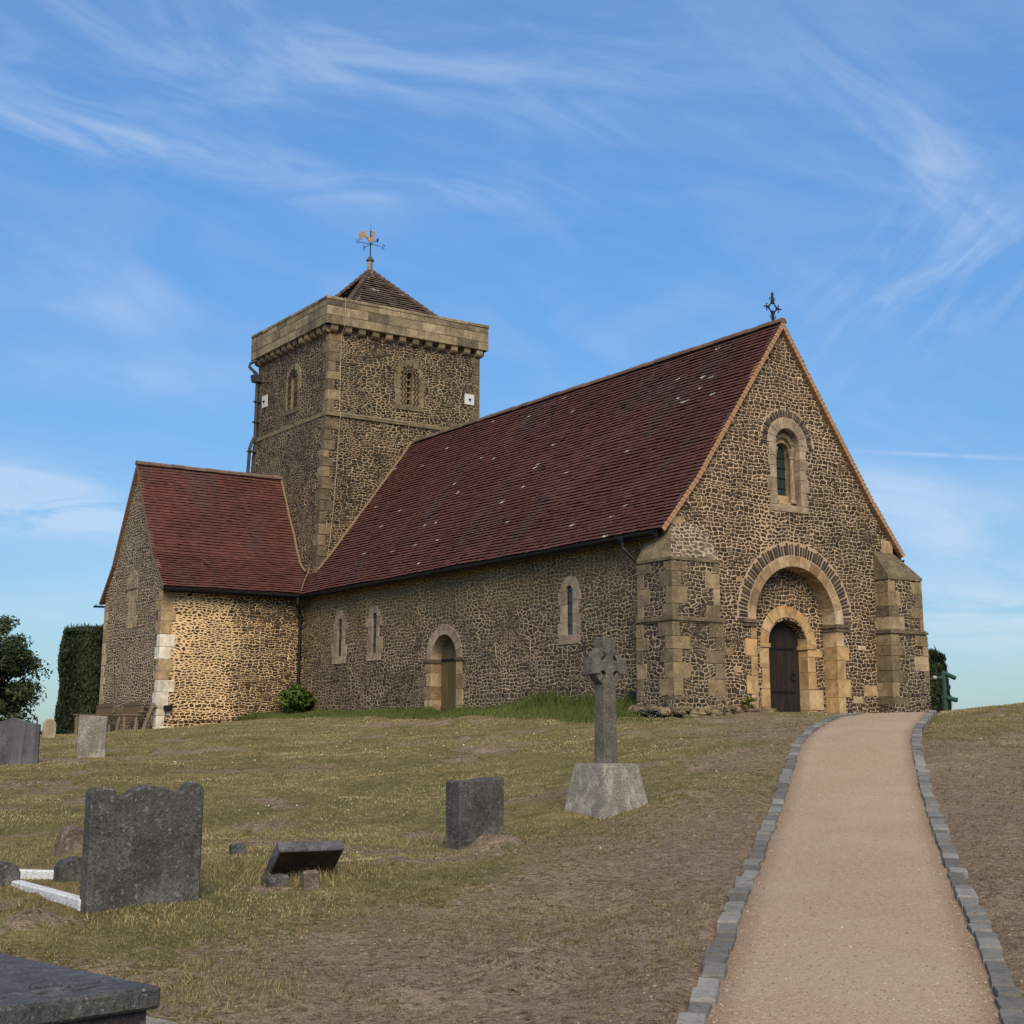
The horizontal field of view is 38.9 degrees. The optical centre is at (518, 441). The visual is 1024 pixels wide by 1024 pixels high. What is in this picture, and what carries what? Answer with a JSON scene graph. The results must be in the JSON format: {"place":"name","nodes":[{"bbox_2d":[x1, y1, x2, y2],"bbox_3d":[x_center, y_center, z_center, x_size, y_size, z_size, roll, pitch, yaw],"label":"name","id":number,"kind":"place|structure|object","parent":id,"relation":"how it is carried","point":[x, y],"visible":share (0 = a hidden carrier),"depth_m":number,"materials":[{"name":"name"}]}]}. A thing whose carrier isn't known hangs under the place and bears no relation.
{"place":"outdoors","nodes":[
{"label":"outdoors","id":0,"kind":"place"},
{"bbox_2d":[0,703,1023,1023],"bbox_3d":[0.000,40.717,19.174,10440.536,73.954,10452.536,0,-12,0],"label":"ground","id":1,"kind":"structure","parent":0,"point":[498,979],"depth_m":13.34,"materials":[{"name":"plant"}]},
{"bbox_2d":[0,861,20,886],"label":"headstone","id":2,"kind":"object","parent":1,"relation":"on","point":[10,872],"visible":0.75,"depth_m":12.71,"materials":[{"name":"grey stone"}]},
{"bbox_2d":[0,718,40,764],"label":"headstone","id":3,"kind":"object","parent":1,"relation":"on","point":[19,741],"visible":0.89,"depth_m":26.82,"materials":[{"name":"stone"}]},
{"bbox_2d":[0,614,52,723],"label":"broadleaf tree","id":4,"kind":"object","parent":1,"relation":"on","point":[17,658],"visible":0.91,"depth_m":57.25,"materials":[{"name":"green plant"}]},
{"bbox_2d":[11,869,80,910],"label":"grave kerb","id":5,"kind":"structure","parent":1,"relation":"on","point":[55,895],"depth_m":12.25,"materials":[{"name":"white stone"}]},
{"bbox_2d":[42,719,56,737],"bbox_3d":[-12.958,8.013,39.935,0.360,0.740,0.090,2,-12,-10],"label":"headstone","id":6,"kind":"object","parent":1,"relation":"on","point":[49,728],"visible":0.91,"depth_m":39.91,"materials":[{"name":"stone"}]},
{"bbox_2d":[53,856,81,881],"bbox_3d":[-4.048,3.943,13.206,0.340,0.320,0.180,8,-14,-34],"label":"foot stone","id":7,"kind":"object","parent":1,"relation":"on","point":[67,869],"visible":0.46,"depth_m":13.11,"materials":[{"name":"grey stone"}]},
{"bbox_2d":[52,824,83,856],"bbox_3d":[-4.531,4.071,14.650,0.330,0.390,0.160,11,-16,-33],"label":"rough stone","id":8,"kind":"object","parent":1,"relation":"on","point":[69,838],"visible":0.66,"depth_m":14.59,"materials":[{"name":"stone"}]},
{"bbox_2d":[54,623,103,734],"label":"clipped yew","id":9,"kind":"object","parent":1,"relation":"on","point":[79,662],"visible":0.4,"depth_m":51.20,"materials":[{"name":"green plant"}]},
{"bbox_2d":[0,954,179,1023],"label":"ledger tomb","id":10,"kind":"object","parent":1,"relation":"on","point":[34,992],"visible":1,"depth_m":7.41,"materials":[{"name":"dark grey stone"}]},
{"bbox_2d":[76,715,106,757],"bbox_3d":[-8.123,5.689,27.529,0.523,0.972,0.094,3,-13,-14],"label":"headstone","id":11,"kind":"object","parent":1,"relation":"on","point":[91,737],"visible":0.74,"depth_m":27.50,"materials":[{"name":"stone"}]},
{"bbox_2d":[96,704,113,731],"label":"bench","id":12,"kind":"object","parent":1,"relation":"on","point":[104,708],"visible":0.28,"depth_m":48.42,"materials":[{"name":"brown wood"}]},
{"bbox_2d":[73,714,141,733],"bbox_3d":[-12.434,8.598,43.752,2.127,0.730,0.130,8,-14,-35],"label":"table","id":13,"kind":"object","parent":1,"relation":"on","point":[117,729],"visible":0.77,"depth_m":43.90,"materials":[{"name":"brown wood"}]},
{"bbox_2d":[107,702,141,728],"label":"bench","id":14,"kind":"object","parent":1,"relation":"on","point":[131,708],"visible":0.73,"depth_m":46.27,"materials":[{"name":"brown wood"}]},
{"bbox_2d":[80,782,203,913],"bbox_3d":[-3.054,3.380,11.757,0.944,1.193,0.159,8,-14,-34],"label":"headstone","id":15,"kind":"object","parent":1,"relation":"on","point":[142,843],"visible":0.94,"depth_m":11.69,"materials":[{"name":"stone"}]},
{"bbox_2d":[144,704,154,728],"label":"plank","id":16,"kind":"object","parent":1,"relation":"on","point":[149,715],"visible":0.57,"depth_m":45.55,"materials":[{"name":"wood"}]},
{"bbox_2d":[229,843,245,854],"bbox_3d":[-2.901,4.244,14.921,0.150,0.200,0.100,4,-10,-34],"label":"stone block","id":17,"kind":"object","parent":1,"relation":"on","point":[237,848],"depth_m":14.89,"materials":[{"name":"grey stone"}]},
{"bbox_2d":[261,873,289,886],"bbox_3d":[-2.138,3.896,12.695,0.220,0.190,0.160,7,-11,-44],"label":"stone block","id":18,"kind":"object","parent":1,"relation":"on","point":[272,879],"depth_m":12.64,"materials":[{"name":"grey stone"}]},
{"bbox_2d":[277,683,315,713],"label":"fern shrub","id":19,"kind":"object","parent":1,"relation":"on","point":[295,698],"visible":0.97,"depth_m":47.24,"materials":[{"name":"green plant"}]},
{"bbox_2d":[262,840,343,876],"bbox_3d":[-1.980,3.856,13.225,0.620,0.430,0.487,6,-13,-28],"label":"leaning slab","id":20,"kind":"object","parent":1,"relation":"on","point":[290,857],"depth_m":13.09,"materials":[{"name":"stone"}]},
{"bbox_2d":[301,869,319,889],"bbox_3d":[-1.815,3.859,12.609,0.150,0.250,0.090,4,-10,-34],"label":"stone stub","id":21,"kind":"object","parent":1,"relation":"on","point":[310,879],"visible":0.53,"depth_m":12.58,"materials":[{"name":"brown stone"}]},
{"bbox_2d":[236,686,646,722],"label":"lush grass","id":22,"kind":"structure","parent":1,"relation":"on","point":[560,707],"depth_m":36.59,"materials":[{"name":"green plant"}]},
{"bbox_2d":[446,777,503,849],"bbox_3d":[-0.464,4.020,15.380,0.585,0.898,0.254,9,-15,-37],"label":"headstone","id":23,"kind":"object","parent":1,"relation":"on","point":[474,808],"visible":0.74,"depth_m":15.27,"materials":[{"name":"stone"}]},
{"bbox_2d":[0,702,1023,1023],"bbox_3d":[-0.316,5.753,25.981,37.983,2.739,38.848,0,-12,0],"label":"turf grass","id":24,"kind":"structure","parent":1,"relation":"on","point":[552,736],"depth_m":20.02,"materials":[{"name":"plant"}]},
{"bbox_2d":[0,718,1023,1023],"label":"dead thatch","id":25,"kind":"object","parent":1,"relation":"on","point":[542,898],"visible":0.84,"depth_m":11.62,"materials":[{"name":"brown plant"}]},
{"bbox_2d":[0,726,1023,1023],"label":"soil clods","id":26,"kind":"object","parent":1,"relation":"on","point":[546,924],"visible":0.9,"depth_m":10.42,"materials":[{"name":"brown soil"}]},
{"bbox_2d":[93,230,931,731],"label":"church","id":27,"kind":"structure","parent":1,"relation":"on","point":[389,518],"depth_m":41.57,"materials":[{"name":"stone"}]},
{"bbox_2d":[331,610,347,664],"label":"window","id":28,"kind":"structure","parent":27,"relation":"in","point":[338,649],"depth_m":46.89,"materials":[{"name":"grey stone"}]},
{"bbox_2d":[366,605,382,660],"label":"window","id":29,"kind":"structure","parent":27,"relation":"in","point":[374,621],"depth_m":45.01,"materials":[{"name":"grey stone"}]},
{"bbox_2d":[423,624,463,710],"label":"door","id":30,"kind":"structure","parent":27,"relation":"in","point":[444,647],"depth_m":41.81,"materials":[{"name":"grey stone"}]},
{"bbox_2d":[558,576,580,644],"bbox_3d":[1.386,4.281,36.790,0.325,1.721,0.980,8,-14,-34],"label":"window","id":31,"kind":"structure","parent":27,"relation":"in","point":[569,631],"depth_m":36.74,"materials":[{"name":"grey stone"}]},
{"bbox_2d":[760,408,812,514],"bbox_3d":[6.629,0.490,36.575,1.860,2.660,0.484,8,-14,-34],"label":"window","id":32,"kind":"structure","parent":27,"relation":"in","point":[781,427],"depth_m":36.60,"materials":[{"name":"grey stone"}]},
{"bbox_2d":[759,605,823,711],"bbox_3d":[6.667,5.595,36.035,2.138,3.017,0.420,8,-14,-34],"label":"door","id":33,"kind":"structure","parent":27,"relation":"in","point":[786,688],"depth_m":36.18,"materials":[{"name":"wood"}]},
{"bbox_2d":[56,702,1020,1006],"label":"daisies","id":34,"kind":"object","parent":1,"relation":"on","point":[512,742],"visible":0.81,"depth_m":23.43,"materials":[{"name":"white plant"}]},
{"bbox_2d":[564,638,647,818],"bbox_3d":[1.082,3.651,18.014,0.831,2.394,0.759,10,-15,-39],"label":"cross monument","id":35,"kind":"object","parent":1,"relation":"on","point":[605,784],"visible":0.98,"depth_m":17.85,"materials":[{"name":"stone"}]},
{"bbox_2d":[741,696,756,708],"bbox_3d":[5.417,6.339,33.980,0.379,0.775,0.398,-6,-13,27],"label":"shrub","id":36,"kind":"object","parent":1,"relation":"on","point":[748,699],"visible":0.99,"depth_m":33.95,"materials":[{"name":"green plant"}]},
{"bbox_2d":[776,782,788,789],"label":"edging sett","id":37,"kind":"object","parent":1,"relation":"on","point":[780,785],"visible":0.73,"depth_m":18.34,"materials":[{"name":"stone"}]},
{"bbox_2d":[928,645,953,711],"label":"clipped yew","id":38,"kind":"object","parent":1,"relation":"on","point":[937,663],"visible":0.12,"depth_m":43.30,"materials":[{"name":"green plant"}]},
{"bbox_2d":[932,824,949,834],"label":"edging sett","id":39,"kind":"object","parent":1,"relation":"on","point":[940,827],"visible":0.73,"depth_m":14.78,"materials":[{"name":"stone"}]},
{"bbox_2d":[932,670,957,710],"bbox_3d":[11.598,7.097,39.365,0.651,1.775,0.365,-3,-12,13],"label":"fence post","id":40,"kind":"object","parent":1,"relation":"on","point":[945,698],"visible":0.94,"depth_m":39.39,"materials":[{"name":"green metal"}]},
{"bbox_2d":[954,888,978,903],"bbox_3d":[3.477,3.568,11.257,0.157,0.149,0.320,-1,-8,12],"label":"edging sett","id":41,"kind":"object","parent":1,"relation":"on","point":[964,892],"visible":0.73,"depth_m":11.20,"materials":[{"name":"stone"}]},
{"bbox_2d":[963,905,987,916],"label":"edging sett","id":42,"kind":"object","parent":1,"relation":"on","point":[973,910],"visible":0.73,"depth_m":10.54,"materials":[{"name":"stone"}]},
{"bbox_2d":[1001,1016,1023,1023],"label":"edging sett","id":43,"kind":"object","parent":1,"relation":"on","point":[1011,1020],"visible":1,"depth_m":7.62,"materials":[{"name":"stone"}]},
{"bbox_2d":[0,0,1023,730],"label":"sky","id":44,"kind":"structure","parent":0,"point":[604,187],"materials":[{"name":"blue"}]},
{"bbox_2d":[706,712,1000,1023],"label":"path","id":45,"kind":"structure","parent":0,"point":[876,775],"depth_m":10.78,"materials":[{"name":"beige gravel"}]},
{"bbox_2d":[676,1012,706,1023],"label":"edging sett","id":46,"kind":"object","parent":45,"relation":"on","point":[692,1018],"visible":1,"depth_m":7.91,"materials":[{"name":"stone"}]},
{"bbox_2d":[687,1002,711,1017],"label":"edging sett","id":47,"kind":"object","parent":45,"relation":"on","point":[699,1007],"visible":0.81,"depth_m":8.14,"materials":[{"name":"stone"}]},
{"bbox_2d":[690,987,719,1005],"bbox_3d":[1.078,3.267,8.404,0.159,0.149,0.272,-5,-6,12],"label":"edging sett","id":48,"kind":"object","parent":45,"relation":"on","point":[706,994],"visible":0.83,"depth_m":8.36,"materials":[{"name":"stone"}]},
{"bbox_2d":[697,977,719,986],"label":"edging sett","id":49,"kind":"object","parent":45,"relation":"on","point":[706,982],"visible":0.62,"depth_m":8.68,"materials":[{"name":"stone"}]},
{"bbox_2d":[701,963,727,980],"bbox_3d":[1.217,3.334,8.975,0.146,0.146,0.300,-5,-8,13],"label":"edging sett","id":50,"kind":"object","parent":45,"relation":"on","point":[716,970],"visible":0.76,"depth_m":8.92,"materials":[{"name":"stone"}]},
{"bbox_2d":[702,955,726,971],"bbox_3d":[1.251,3.369,9.238,0.144,0.147,0.185,-3,-7,12],"label":"edging sett","id":51,"kind":"object","parent":45,"relation":"on","point":[714,959],"visible":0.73,"depth_m":9.21,"materials":[{"name":"stone"}]},
{"bbox_2d":[704,945,728,959],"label":"edging sett","id":52,"kind":"object","parent":45,"relation":"on","point":[717,950],"visible":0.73,"depth_m":9.44,"materials":[{"name":"stone"}]},
{"bbox_2d":[713,939,733,953],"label":"edging sett","id":53,"kind":"object","parent":45,"relation":"on","point":[730,944],"visible":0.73,"depth_m":9.67,"materials":[{"name":"stone"}]},
{"bbox_2d":[716,933,736,943],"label":"edging sett","id":54,"kind":"object","parent":45,"relation":"on","point":[727,936],"visible":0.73,"depth_m":9.88,"materials":[{"name":"stone"}]},
{"bbox_2d":[718,924,736,933],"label":"edging sett","id":55,"kind":"object","parent":45,"relation":"on","point":[724,928],"visible":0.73,"depth_m":10.15,"materials":[{"name":"stone"}]},
{"bbox_2d":[717,912,741,930],"bbox_3d":[1.529,3.511,10.496,0.152,0.146,0.326,-2,-8,15],"label":"edging sett","id":56,"kind":"object","parent":45,"relation":"on","point":[730,918],"visible":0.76,"depth_m":10.40,"materials":[{"name":"stone"}]},
{"bbox_2d":[725,906,742,914],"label":"edging sett","id":57,"kind":"object","parent":45,"relation":"on","point":[733,909],"visible":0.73,"depth_m":10.76,"materials":[{"name":"stone"}]},
{"bbox_2d":[723,901,744,911],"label":"edging sett","id":58,"kind":"object","parent":45,"relation":"on","point":[739,904],"visible":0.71,"depth_m":11.02,"materials":[{"name":"stone"}]},
{"bbox_2d":[728,894,747,904],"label":"edging sett","id":59,"kind":"object","parent":45,"relation":"on","point":[737,897],"visible":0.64,"depth_m":11.30,"materials":[{"name":"stone"}]},
{"bbox_2d":[728,887,750,900],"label":"edging sett","id":60,"kind":"object","parent":45,"relation":"on","point":[740,890],"visible":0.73,"depth_m":11.50,"materials":[{"name":"stone"}]},
{"bbox_2d":[735,883,751,890],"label":"edging sett","id":61,"kind":"object","parent":45,"relation":"on","point":[743,885],"visible":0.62,"depth_m":11.84,"materials":[{"name":"stone"}]},
{"bbox_2d":[735,876,753,885],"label":"edging sett","id":62,"kind":"object","parent":45,"relation":"on","point":[739,879],"visible":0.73,"depth_m":12.07,"materials":[{"name":"stone"}]},
{"bbox_2d":[740,864,760,875],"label":"edging sett","id":63,"kind":"object","parent":45,"relation":"on","point":[751,867],"visible":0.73,"depth_m":12.73,"materials":[{"name":"stone"}]},
{"bbox_2d":[741,870,759,879],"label":"edging sett","id":64,"kind":"object","parent":45,"relation":"on","point":[751,873],"visible":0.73,"depth_m":12.41,"materials":[{"name":"stone"}]},
{"bbox_2d":[743,859,760,866],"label":"edging sett","id":65,"kind":"object","parent":45,"relation":"on","point":[752,862],"visible":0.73,"depth_m":13.02,"materials":[{"name":"stone"}]},
{"bbox_2d":[748,849,765,858],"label":"edging sett","id":66,"kind":"object","parent":45,"relation":"on","point":[756,851],"visible":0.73,"depth_m":13.63,"materials":[{"name":"stone"}]},
{"bbox_2d":[749,853,765,861],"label":"edging sett","id":67,"kind":"object","parent":45,"relation":"on","point":[760,856],"visible":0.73,"depth_m":13.31,"materials":[{"name":"stone"}]},
{"bbox_2d":[752,844,766,851],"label":"edging sett","id":68,"kind":"object","parent":45,"relation":"on","point":[759,846],"visible":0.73,"depth_m":13.88,"materials":[{"name":"stone"}]},
{"bbox_2d":[754,840,767,845],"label":"edging sett","id":69,"kind":"object","parent":45,"relation":"on","point":[761,842],"visible":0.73,"depth_m":14.21,"materials":[{"name":"stone"}]},
{"bbox_2d":[754,836,770,842],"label":"edging sett","id":70,"kind":"object","parent":45,"relation":"on","point":[768,838],"visible":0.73,"depth_m":14.41,"materials":[{"name":"stone"}]},
{"bbox_2d":[757,830,772,836],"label":"edging sett","id":71,"kind":"object","parent":45,"relation":"on","point":[765,832],"visible":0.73,"depth_m":14.83,"materials":[{"name":"stone"}]},
{"bbox_2d":[760,826,774,832],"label":"edging sett","id":72,"kind":"object","parent":45,"relation":"on","point":[768,828],"visible":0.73,"depth_m":15.08,"materials":[{"name":"stone"}]},
{"bbox_2d":[762,820,775,825],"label":"edging sett","id":73,"kind":"object","parent":45,"relation":"on","point":[771,822],"visible":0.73,"depth_m":15.59,"materials":[{"name":"stone"}]},
{"bbox_2d":[768,807,782,813],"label":"edging sett","id":74,"kind":"object","parent":45,"relation":"on","point":[780,809],"visible":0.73,"depth_m":16.60,"materials":[{"name":"stone"}]},
{"bbox_2d":[772,799,783,804],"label":"edging sett","id":75,"kind":"object","parent":45,"relation":"on","point":[777,801],"visible":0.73,"depth_m":17.18,"materials":[{"name":"stone"}]},
{"bbox_2d":[772,794,784,800],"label":"edging sett","id":76,"kind":"object","parent":45,"relation":"on","point":[778,796],"visible":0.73,"depth_m":17.53,"materials":[{"name":"stone"}]},
{"bbox_2d":[778,774,789,781],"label":"edging sett","id":77,"kind":"object","parent":45,"relation":"on","point":[785,777],"visible":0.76,"depth_m":18.95,"materials":[{"name":"stone"}]},
{"bbox_2d":[919,782,932,791],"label":"edging sett","id":78,"kind":"object","parent":45,"relation":"on","point":[922,784],"visible":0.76,"depth_m":18.00,"materials":[{"name":"stone"}]},
{"bbox_2d":[924,800,939,809],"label":"edging sett","id":79,"kind":"object","parent":45,"relation":"on","point":[931,803],"visible":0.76,"depth_m":16.60,"materials":[{"name":"stone"}]},
{"bbox_2d":[927,811,941,817],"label":"edging sett","id":80,"kind":"object","parent":45,"relation":"on","point":[933,813],"visible":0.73,"depth_m":15.81,"materials":[{"name":"stone"}]},
{"bbox_2d":[929,819,944,826],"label":"edging sett","id":81,"kind":"object","parent":45,"relation":"on","point":[935,821],"visible":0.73,"depth_m":15.19,"materials":[{"name":"stone"}]},
{"bbox_2d":[935,832,950,840],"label":"edging sett","id":82,"kind":"object","parent":45,"relation":"on","point":[943,835],"visible":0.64,"depth_m":14.27,"materials":[{"name":"stone"}]},
{"bbox_2d":[935,838,951,845],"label":"edging sett","id":83,"kind":"object","parent":45,"relation":"on","point":[941,841],"visible":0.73,"depth_m":13.88,"materials":[{"name":"stone"}]},
{"bbox_2d":[938,844,955,853],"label":"edging sett","id":84,"kind":"object","parent":45,"relation":"on","point":[941,847],"visible":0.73,"depth_m":13.59,"materials":[{"name":"stone"}]},
{"bbox_2d":[941,849,956,854],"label":"edging sett","id":85,"kind":"object","parent":45,"relation":"on","point":[948,851],"visible":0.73,"depth_m":13.28,"materials":[{"name":"stone"}]},
{"bbox_2d":[942,854,958,858],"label":"edging sett","id":86,"kind":"object","parent":45,"relation":"on","point":[956,856],"visible":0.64,"depth_m":13.06,"materials":[{"name":"stone"}]},
{"bbox_2d":[943,858,962,869],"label":"edging sett","id":87,"kind":"object","parent":45,"relation":"on","point":[951,862],"visible":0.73,"depth_m":12.66,"materials":[{"name":"stone"}]},
{"bbox_2d":[947,871,964,880],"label":"edging sett","id":88,"kind":"object","parent":45,"relation":"on","point":[954,875],"visible":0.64,"depth_m":12.11,"materials":[{"name":"stone"}]},
{"bbox_2d":[948,867,967,878],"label":"edging sett","id":89,"kind":"object","parent":45,"relation":"on","point":[964,871],"visible":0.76,"depth_m":12.33,"materials":[{"name":"stone"}]},
{"bbox_2d":[951,879,968,887],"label":"edging sett","id":90,"kind":"object","parent":45,"relation":"on","point":[964,882],"visible":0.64,"depth_m":11.77,"materials":[{"name":"stone"}]},
{"bbox_2d":[953,885,973,888],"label":"edging sett","id":91,"kind":"object","parent":45,"relation":"on","point":[962,886],"visible":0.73,"depth_m":11.55,"materials":[{"name":"stone"}]},
{"bbox_2d":[958,897,978,909],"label":"edging sett","id":92,"kind":"object","parent":45,"relation":"on","point":[962,901],"visible":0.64,"depth_m":10.93,"materials":[{"name":"stone"}]},
{"bbox_2d":[966,915,991,928],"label":"edging sett","id":93,"kind":"object","parent":45,"relation":"on","point":[977,918],"visible":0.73,"depth_m":10.21,"materials":[{"name":"stone"}]},
{"bbox_2d":[967,923,991,934],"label":"edging sett","id":94,"kind":"object","parent":45,"relation":"on","point":[973,927],"visible":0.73,"depth_m":9.98,"materials":[{"name":"stone"}]},
{"bbox_2d":[973,931,998,939],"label":"edging sett","id":95,"kind":"object","parent":45,"relation":"on","point":[979,934],"visible":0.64,"depth_m":9.75,"materials":[{"name":"stone"}]},
{"bbox_2d":[976,938,1002,955],"bbox_3d":[3.080,3.343,9.479,0.143,0.149,0.209,-2,-5,11],"label":"edging sett","id":96,"kind":"object","parent":45,"relation":"on","point":[988,943],"visible":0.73,"depth_m":9.45,"materials":[{"name":"stone"}]},
{"bbox_2d":[980,948,1004,963],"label":"edging sett","id":97,"kind":"object","parent":45,"relation":"on","point":[991,954],"visible":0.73,"depth_m":9.16,"materials":[{"name":"stone"}]},
{"bbox_2d":[985,961,1011,975],"bbox_3d":[2.930,3.278,8.842,0.132,0.146,0.324,-4,-7,13],"label":"edging sett","id":98,"kind":"object","parent":45,"relation":"on","point":[997,967],"visible":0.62,"depth_m":8.84,"materials":[{"name":"stone"}]},
{"bbox_2d":[989,972,1014,988],"bbox_3d":[2.839,3.228,8.506,0.134,0.149,0.266,-2,-5,15],"label":"edging sett","id":99,"kind":"object","parent":45,"relation":"on","point":[998,979],"visible":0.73,"depth_m":8.50,"materials":[{"name":"stone"}]},
{"bbox_2d":[992,985,1022,1000],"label":"edging sett","id":100,"kind":"object","parent":45,"relation":"on","point":[1007,991],"visible":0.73,"depth_m":8.21,"materials":[{"name":"stone"}]},
{"bbox_2d":[994,997,1023,1011],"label":"edging sett","id":101,"kind":"object","parent":45,"relation":"on","point":[1008,1003],"visible":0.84,"depth_m":8.02,"materials":[{"name":"stone"}]},
{"bbox_2d":[999,1009,1023,1021],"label":"edging sett","id":102,"kind":"object","parent":45,"relation":"on","point":[1012,1012],"visible":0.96,"depth_m":7.84,"materials":[{"name":"stone"}]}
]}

